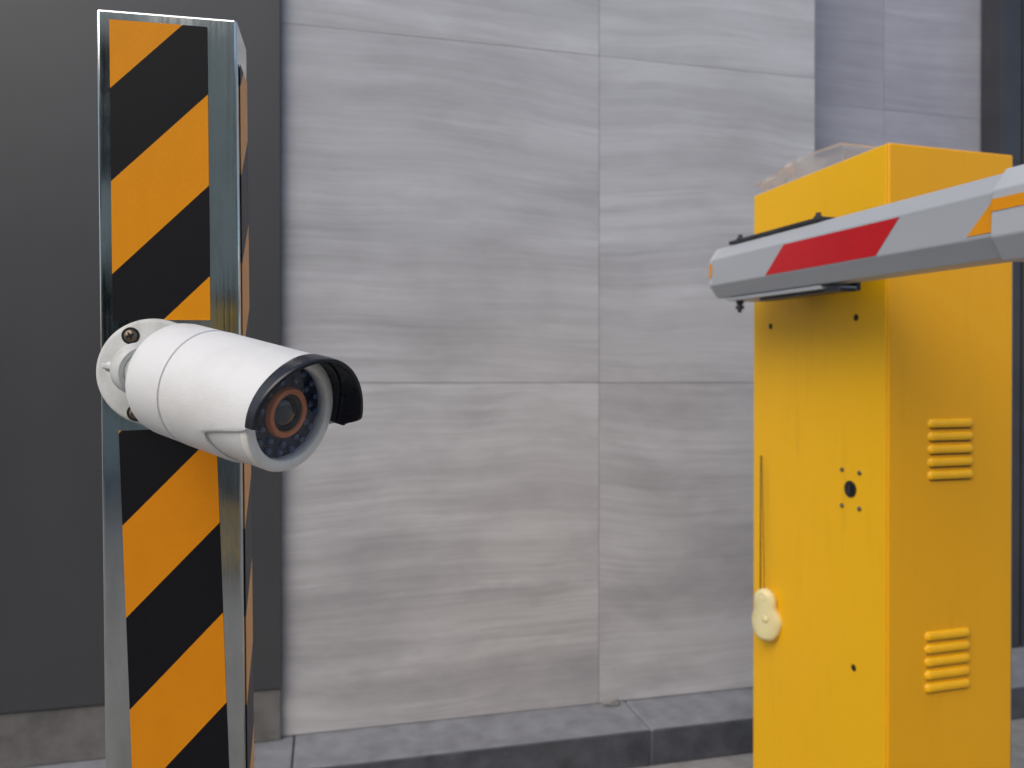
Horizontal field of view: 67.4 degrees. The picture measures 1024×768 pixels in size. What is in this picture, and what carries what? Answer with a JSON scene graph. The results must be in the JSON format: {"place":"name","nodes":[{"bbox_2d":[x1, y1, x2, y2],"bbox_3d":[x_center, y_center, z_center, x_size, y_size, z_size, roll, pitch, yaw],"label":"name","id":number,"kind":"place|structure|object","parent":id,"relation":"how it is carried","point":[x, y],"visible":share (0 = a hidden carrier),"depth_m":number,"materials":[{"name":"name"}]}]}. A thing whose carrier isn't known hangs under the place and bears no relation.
{"place":"outdoors","nodes":[
{"label":"outdoors","id":0,"kind":"place"},
{"bbox_2d":[763,146,830,187],"bbox_3d":[0.661,-0.459,1.648,0.162,0.064,0.244,0,0,-22],"label":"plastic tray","id":1,"kind":"object","parent":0,"point":[800,169],"visible":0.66,"depth_m":1.66,"materials":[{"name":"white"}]},
{"bbox_2d":[636,718,1023,767],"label":"ground","id":2,"kind":"structure","parent":0,"point":[1017,750],"depth_m":2.22,"materials":[{"name":"concrete"}]},
{"bbox_2d":[97,9,253,767],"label":"steel post","id":3,"kind":"object","parent":2,"relation":"on","point":[174,247],"visible":0.95,"depth_m":0.55,"materials":[{"name":"silver metal"}]},
{"bbox_2d":[96,319,362,471],"bbox_3d":[-0.195,0.002,0.486,0.218,0.097,0.087,0,0,35],"label":"security camera","id":4,"kind":"object","parent":3,"relation":"attached to","point":[264,405],"visible":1,"depth_m":0.44,"materials":[{"name":"white paint"}]},
{"bbox_2d":[17,646,1023,767],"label":"kerb","id":5,"kind":"structure","parent":2,"relation":"on","point":[635,733],"depth_m":2.17,"materials":[{"name":"concrete"}]},
{"bbox_2d":[0,0,281,767],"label":"pillar","id":6,"kind":"structure","parent":5,"relation":"on","point":[52,691],"depth_m":1.98,"materials":[{"name":"grey paint"}]},
{"bbox_2d":[601,698,619,706],"bbox_3d":[0.302,0.976,2.350,0.060,0.027,0.032,0,0,-14],"label":"mortar lump","id":7,"kind":"object","parent":5,"relation":"on","point":[611,702],"visible":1,"depth_m":2.34,"materials":[{"name":"concrete"}]},
{"bbox_2d":[981,0,1023,647],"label":"door frame","id":8,"kind":"object","parent":5,"relation":"on","point":[1002,86],"visible":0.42,"depth_m":2.85,"materials":[{"name":"grey metal"}]},
{"bbox_2d":[281,0,814,746],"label":"stone wall","id":9,"kind":"structure","parent":2,"relation":"on","point":[509,228],"depth_m":2.30,"materials":[{"name":"stone"}]},
{"bbox_2d":[814,0,981,171],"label":"stone wall","id":10,"kind":"structure","parent":2,"relation":"on","point":[907,72],"depth_m":2.83,"materials":[{"name":"stone"}]},
{"bbox_2d":[709,143,1023,767],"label":"barrier gate","id":11,"kind":"structure","parent":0,"point":[875,285],"depth_m":1.40,"materials":[{"name":"yellow metal"}]},
{"bbox_2d":[752,456,781,641],"bbox_3d":[0.552,0.356,1.662,0.030,0.400,0.070,0,0,-44],"label":"cover","id":12,"kind":"object","parent":11,"relation":"hanging from","point":[766,622],"visible":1,"depth_m":1.65,"materials":[{"name":"beige plastic"}]},
{"bbox_2d":[753,144,886,767],"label":"access door","id":13,"kind":"structure","parent":11,"relation":"in","point":[820,372],"depth_m":1.51,"materials":[{"name":"yellow metal"}]}
]}

